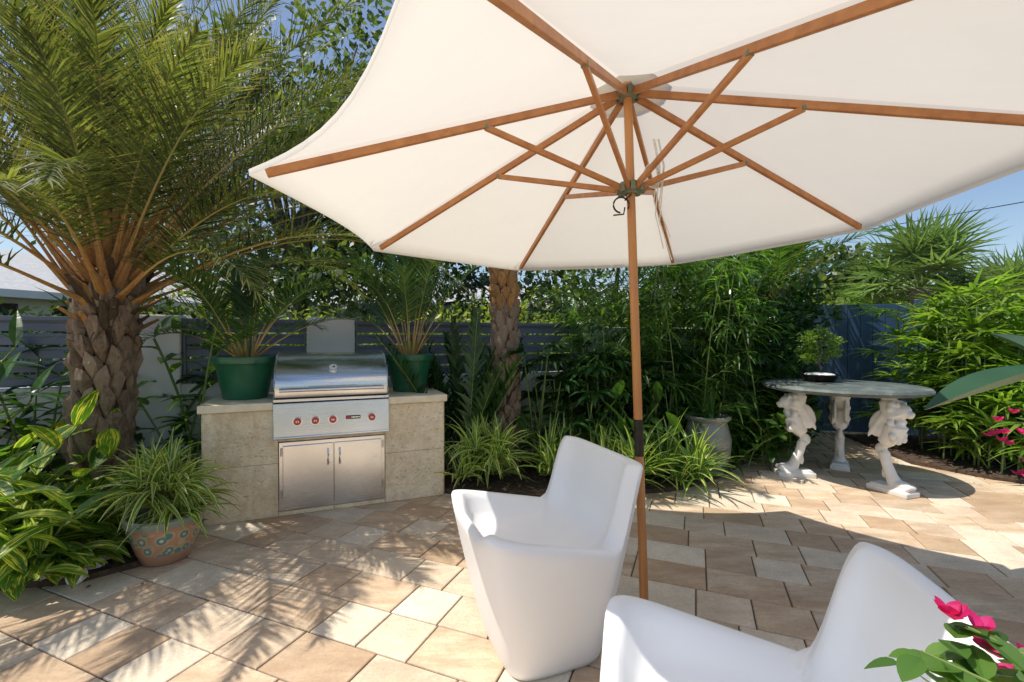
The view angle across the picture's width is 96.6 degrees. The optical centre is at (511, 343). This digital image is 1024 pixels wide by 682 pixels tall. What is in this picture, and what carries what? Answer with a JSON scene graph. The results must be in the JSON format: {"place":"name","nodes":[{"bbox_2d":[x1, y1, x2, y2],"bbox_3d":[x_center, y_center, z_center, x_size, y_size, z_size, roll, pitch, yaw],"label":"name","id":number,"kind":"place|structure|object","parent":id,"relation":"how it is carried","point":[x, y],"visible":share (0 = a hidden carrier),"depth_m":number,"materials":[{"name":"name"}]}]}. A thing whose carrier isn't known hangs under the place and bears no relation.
{"place":"outdoors","nodes":[
{"label":"outdoors","id":0,"kind":"place"},
{"bbox_2d":[0,430,1023,681],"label":"paver patio","id":1,"kind":"structure","parent":0,"point":[376,550],"depth_m":2.54,"materials":[{"name":"beige stone"}]},
{"bbox_2d":[79,426,245,566],"bbox_3d":[-2.144,0.912,2.806,0.813,0.815,0.951,0,1,0],"label":"potted spider plant","id":2,"kind":"object","parent":1,"relation":"on","point":[167,532],"visible":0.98,"depth_m":2.70,"materials":[{"name":"green plant"}]},
{"bbox_2d":[197,387,446,525],"bbox_3d":[-1.544,0.870,3.946,1.820,0.872,0.765,0,1,-22],"label":"stone grill counter","id":3,"kind":"object","parent":1,"relation":"on","point":[237,436],"visible":0.68,"depth_m":3.45,"materials":[{"name":"stone"}]},
{"bbox_2d":[139,237,372,399],"bbox_3d":[-2.088,-0.247,3.742,1.639,1.365,1.581,0,1,38],"label":"potted palm","id":4,"kind":"object","parent":3,"relation":"on","point":[242,373],"visible":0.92,"depth_m":3.55,"materials":[{"name":"plant"}]},
{"bbox_2d":[273,351,388,510],"bbox_3d":[-1.499,0.665,3.823,0.846,1.204,0.664,0,1,-22],"label":"built in gas grill","id":5,"kind":"object","parent":3,"relation":"on","point":[319,394],"visible":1,"depth_m":3.59,"materials":[{"name":"silver metal"}]},
{"bbox_2d":[283,439,381,507],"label":"doors","id":6,"kind":"structure","parent":5,"relation":"in","point":[308,479],"depth_m":3.59,"materials":[{"name":"silver metal"}]},
{"bbox_2d":[326,245,489,391],"bbox_3d":[-0.990,-0.305,4.426,1.493,1.466,1.712,0,1,-34],"label":"potted palm","id":7,"kind":"object","parent":3,"relation":"on","point":[421,294],"visible":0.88,"depth_m":4.09,"materials":[{"name":"plant"}]},
{"bbox_2d":[133,315,601,465],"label":"pillars","id":8,"kind":"structure","parent":1,"relation":"on","point":[339,336],"depth_m":4.00,"materials":[{"name":"white paint"}]},
{"bbox_2d":[0,327,744,499],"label":"wall","id":9,"kind":"structure","parent":1,"relation":"on","point":[213,390],"depth_m":4.12,"materials":[{"name":"white paint"}]},
{"bbox_2d":[0,316,580,386],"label":"louver panels","id":10,"kind":"object","parent":9,"relation":"attached to","point":[38,323],"visible":0.32,"depth_m":4.36,"materials":[{"name":"grey wood"}]},
{"bbox_2d":[0,436,795,590],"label":"mulch bed","id":11,"kind":"object","parent":1,"relation":"on","point":[516,484],"visible":0.06,"depth_m":4.07,"materials":[{"name":"brown soil"}]},
{"bbox_2d":[0,286,69,500],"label":"dark shrub","id":12,"kind":"object","parent":11,"relation":"on","point":[15,335],"visible":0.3,"depth_m":3.45,"materials":[{"name":"green plant"}]},
{"bbox_2d":[0,417,71,496],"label":"dark shrub","id":13,"kind":"object","parent":11,"relation":"on","point":[23,430],"visible":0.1,"depth_m":3.27,"materials":[{"name":"green plant"}]},
{"bbox_2d":[0,389,121,512],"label":"variegated ginger","id":14,"kind":"object","parent":11,"relation":"on","point":[41,459],"visible":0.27,"depth_m":2.95,"materials":[{"name":"green plant"}]},
{"bbox_2d":[0,475,130,601],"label":"variegated ginger","id":15,"kind":"object","parent":11,"relation":"on","point":[36,560],"visible":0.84,"depth_m":2.44,"materials":[{"name":"green plant"}]},
{"bbox_2d":[28,532,128,584],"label":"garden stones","id":16,"kind":"object","parent":11,"relation":"on","point":[81,578],"visible":0.06,"depth_m":2.53,"materials":[{"name":"stone"}]},
{"bbox_2d":[0,428,183,564],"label":"variegated ginger","id":17,"kind":"object","parent":11,"relation":"on","point":[74,515],"visible":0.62,"depth_m":2.65,"materials":[{"name":"green plant"}]},
{"bbox_2d":[60,279,252,484],"bbox_3d":[-2.996,0.410,4.037,1.534,1.798,1.245,0,1,0],"label":"ginger lily","id":18,"kind":"object","parent":11,"relation":"on","point":[205,383],"visible":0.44,"depth_m":3.88,"materials":[{"name":"green plant"}]},
{"bbox_2d":[0,0,483,517],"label":"date palm","id":19,"kind":"object","parent":11,"relation":"on","point":[112,158],"visible":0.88,"depth_m":3.07,"materials":[{"name":"green plant"}]},
{"bbox_2d":[374,304,540,475],"bbox_3d":[-0.424,0.433,4.305,1.455,1.647,1.266,0,1,0],"label":"cardboard cycad","id":20,"kind":"object","parent":11,"relation":"on","point":[484,397],"visible":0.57,"depth_m":4.22,"materials":[{"name":"green plant"}]},
{"bbox_2d":[432,412,537,488],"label":"spider plant","id":21,"kind":"object","parent":11,"relation":"on","point":[493,454],"visible":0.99,"depth_m":4.04,"materials":[{"name":"green plant"}]},
{"bbox_2d":[485,267,525,471],"bbox_3d":[0.095,-1.286,5.051,3.419,5.431,3.187,-1,1,-42],"label":"date palm","id":22,"kind":"object","parent":11,"relation":"on","point":[505,302],"visible":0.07,"depth_m":4.55,"materials":[{"name":"brown plant"}]},
{"bbox_2d":[514,370,682,478],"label":"peace lily","id":23,"kind":"object","parent":11,"relation":"on","point":[618,387],"visible":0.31,"depth_m":4.46,"materials":[{"name":"green plant"}]},
{"bbox_2d":[497,340,708,467],"bbox_3d":[0.900,0.629,4.805,2.268,1.339,1.410,0,1,-11],"label":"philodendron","id":24,"kind":"object","parent":11,"relation":"on","point":[571,379],"visible":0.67,"depth_m":4.63,"materials":[{"name":"green plant"}]},
{"bbox_2d":[500,406,751,498],"bbox_3d":[1.037,0.920,4.185,2.284,0.751,1.354,0,1,0],"label":"striped spider plant","id":25,"kind":"object","parent":11,"relation":"on","point":[671,460],"visible":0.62,"depth_m":4.05,"materials":[{"name":"green plant"}]},
{"bbox_2d":[527,246,813,466],"bbox_3d":[1.688,-0.111,5.071,3.010,2.812,2.189,0,1,0],"label":"bamboo clump","id":26,"kind":"object","parent":11,"relation":"on","point":[654,349],"visible":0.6,"depth_m":4.87,"materials":[{"name":"green plant"}]},
{"bbox_2d":[674,384,740,474],"bbox_3d":[1.986,0.848,4.564,0.555,0.904,0.616,1,1,41],"label":"glazed urn","id":27,"kind":"object","parent":11,"relation":"on","point":[711,420],"visible":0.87,"depth_m":4.41,"materials":[{"name":"grey ceramic"}]},
{"bbox_2d":[658,424,779,477],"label":"grass plant","id":28,"kind":"object","parent":11,"relation":"on","point":[737,453],"visible":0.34,"depth_m":4.83,"materials":[{"name":"green plant"}]},
{"bbox_2d":[644,328,807,461],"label":"bamboo clump","id":29,"kind":"object","parent":11,"relation":"on","point":[714,384],"visible":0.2,"depth_m":5.02,"materials":[{"name":"green plant"}]},
{"bbox_2d":[686,371,822,467],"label":"peace lily","id":30,"kind":"object","parent":11,"relation":"on","point":[784,434],"visible":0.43,"depth_m":4.73,"materials":[{"name":"green plant"}]},
{"bbox_2d":[685,256,846,449],"bbox_3d":[3.214,0.186,5.681,2.420,2.410,1.339,0,1,-25],"label":"dark hedge shrub","id":31,"kind":"object","parent":11,"relation":"on","point":[791,313],"visible":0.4,"depth_m":5.47,"materials":[{"name":"green plant"}]},
{"bbox_2d":[648,225,912,433],"bbox_3d":[3.361,-0.573,5.992,2.949,3.713,3.309,1,1,39],"label":"areca palm","id":32,"kind":"object","parent":11,"relation":"on","point":[791,254],"visible":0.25,"depth_m":5.59,"materials":[{"name":"green plant"}]},
{"bbox_2d":[451,436,642,680],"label":"white garden armchair","id":33,"kind":"object","parent":1,"relation":"on","point":[544,570],"visible":0.97,"depth_m":1.82,"materials":[{"name":"white plastic"}]},
{"bbox_2d":[249,0,1023,599],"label":"patio umbrella","id":34,"kind":"object","parent":1,"relation":"on","point":[633,136],"visible":0.95,"depth_m":1.80,"materials":[{"name":"fabric"}]},
{"bbox_2d":[600,542,1014,681],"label":"white garden armchair","id":35,"kind":"object","parent":1,"relation":"on","point":[882,603],"visible":0.93,"depth_m":1.14,"materials":[{"name":"white plastic"}]},
{"bbox_2d":[762,378,935,499],"bbox_3d":[3.200,0.846,4.440,1.350,0.910,1.350,0,1,0],"label":"round garden table","id":36,"kind":"object","parent":1,"relation":"on","point":[887,425],"visible":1,"depth_m":4.22,"materials":[{"name":"white stone"}]},
{"bbox_2d":[796,325,846,381],"bbox_3d":[3.173,0.091,4.721,0.508,0.592,0.350,0,1,0],"label":"bonsai","id":37,"kind":"object","parent":36,"relation":"on","point":[807,357],"visible":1,"depth_m":4.69,"materials":[{"name":"plant"}]},
{"bbox_2d":[763,298,953,434],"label":"slate blue gate","id":38,"kind":"structure","parent":1,"relation":"on","point":[857,331],"depth_m":6.49,"materials":[{"name":"blue wood"}]},
{"bbox_2d":[826,200,1023,334],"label":"fan palm","id":39,"kind":"object","parent":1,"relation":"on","point":[936,249],"visible":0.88,"depth_m":7.00,"materials":[{"name":"green plant"}]},
{"bbox_2d":[845,432,1023,483],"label":"mulch bed","id":40,"kind":"object","parent":1,"relation":"on","point":[910,451],"visible":0.45,"depth_m":4.98,"materials":[{"name":"brown soil"}]},
{"bbox_2d":[843,266,1023,462],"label":"lady palm","id":41,"kind":"object","parent":40,"relation":"on","point":[954,350],"visible":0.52,"depth_m":5.09,"materials":[{"name":"green plant"}]},
{"bbox_2d":[909,342,1023,473],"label":"lady palm","id":42,"kind":"object","parent":40,"relation":"on","point":[1010,396],"visible":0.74,"depth_m":4.55,"materials":[{"name":"green plant"}]},
{"bbox_2d":[864,595,1023,681],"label":"potted bougainvillea","id":43,"kind":"object","parent":1,"relation":"on","point":[971,663],"visible":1,"depth_m":0.60,"materials":[{"name":"plant"}]},
{"bbox_2d":[924,333,1023,409],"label":"bird of paradise","id":44,"kind":"object","parent":1,"relation":"on","point":[977,382],"visible":1,"depth_m":2.52,"materials":[{"name":"green plant"}]},
{"bbox_2d":[982,407,1023,493],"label":"potted bougainvillea","id":45,"kind":"object","parent":1,"relation":"on","point":[992,432],"visible":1,"depth_m":2.21,"materials":[{"name":"plant"}]},
{"bbox_2d":[0,0,1023,327],"label":"sky","id":46,"kind":"structure","parent":0,"point":[1009,189],"materials":[{"name":"blue"}]},
{"label":"ground","id":47,"kind":"structure","parent":0,"visible":0},
{"bbox_2d":[0,292,203,387],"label":"background hedge","id":48,"kind":"object","parent":47,"relation":"on","point":[64,299],"visible":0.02,"depth_m":7.68,"materials":[{"name":"green plant"}]},
{"bbox_2d":[0,249,227,387],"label":"white bungalow","id":49,"kind":"object","parent":47,"relation":"on","point":[19,291],"visible":0.22,"depth_m":8.83,"materials":[{"name":"paint"}]},
{"bbox_2d":[0,303,182,360],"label":"windows","id":50,"kind":"structure","parent":49,"relation":"in","point":[8,306],"depth_m":8.43,"materials":[{"name":"metal"}]},
{"bbox_2d":[0,43,284,280],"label":"oak tree","id":51,"kind":"object","parent":47,"relation":"on","point":[150,235],"visible":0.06,"depth_m":17.09,"materials":[{"name":"green plant"}]},
{"bbox_2d":[164,273,292,345],"bbox_3d":[-18.000,-1.189,21.988,12.800,4.590,8.800,0,1,-20],"label":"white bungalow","id":52,"kind":"object","parent":47,"relation":"on","point":[289,315],"visible":0.03,"depth_m":23.62,"materials":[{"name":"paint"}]},
{"bbox_2d":[131,0,412,351],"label":"oak tree","id":53,"kind":"object","parent":47,"relation":"on","point":[296,270],"visible":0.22,"depth_m":11.08,"materials":[{"name":"green plant"}]},
{"bbox_2d":[67,280,693,374],"bbox_3d":[-0.059,0.239,9.505,16.110,2.890,2.336,0,1,-13],"label":"background hedge","id":54,"kind":"object","parent":47,"relation":"on","point":[458,311],"visible":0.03,"depth_m":8.98,"materials":[{"name":"green plant"}]},
{"bbox_2d":[282,200,491,333],"bbox_3d":[-2.545,-2.301,13.237,6.473,7.036,5.578,0,1,0],"label":"oak tree","id":55,"kind":"object","parent":47,"relation":"on","point":[481,283],"visible":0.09,"depth_m":12.79,"materials":[{"name":"green plant"}]},
{"bbox_2d":[290,283,628,373],"bbox_3d":[-1.500,-0.717,19.993,12.800,3.690,8.800,0,1,-8],"label":"white bungalow","id":56,"kind":"object","parent":47,"relation":"on","point":[432,317],"visible":0.02,"depth_m":15.92,"materials":[{"name":"paint"}]},
{"bbox_2d":[465,254,760,343],"bbox_3d":[2.950,-1.283,13.173,8.674,5.009,5.800,0,1,0],"label":"oak tree","id":57,"kind":"object","parent":47,"relation":"on","point":[528,279],"visible":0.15,"depth_m":11.84,"materials":[{"name":"green plant"}]},
{"bbox_2d":[668,240,942,308],"bbox_3d":[7.811,-0.786,13.323,6.349,4.021,5.525,0,1,0],"label":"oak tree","id":58,"kind":"object","parent":47,"relation":"on","point":[843,255],"visible":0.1,"depth_m":11.59,"materials":[{"name":"green plant"}]},
{"bbox_2d":[686,272,1010,383],"bbox_3d":[9.810,0.121,8.854,13.677,3.255,2.497,0,1,7],"label":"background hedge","id":59,"kind":"object","parent":47,"relation":"on","point":[820,276],"visible":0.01,"depth_m":9.31,"materials":[{"name":"green plant"}]},
{"bbox_2d":[740,202,1022,257],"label":"power line","id":60,"kind":"object","parent":47,"relation":"on","point":[964,212],"depth_m":15.21,"materials":[{"name":"metal"}]},
{"bbox_2d":[878,267,1014,331],"bbox_3d":[16.928,-0.909,16.014,10.605,4.207,6.699,0,1,0],"label":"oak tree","id":61,"kind":"object","parent":47,"relation":"on","point":[932,293],"visible":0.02,"depth_m":14.97,"materials":[{"name":"green plant"}]},
{"bbox_2d":[943,241,1023,326],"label":"fan palm","id":62,"kind":"object","parent":47,"relation":"on","point":[1009,261],"visible":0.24,"depth_m":8.11,"materials":[{"name":"green plant"}]}
]}

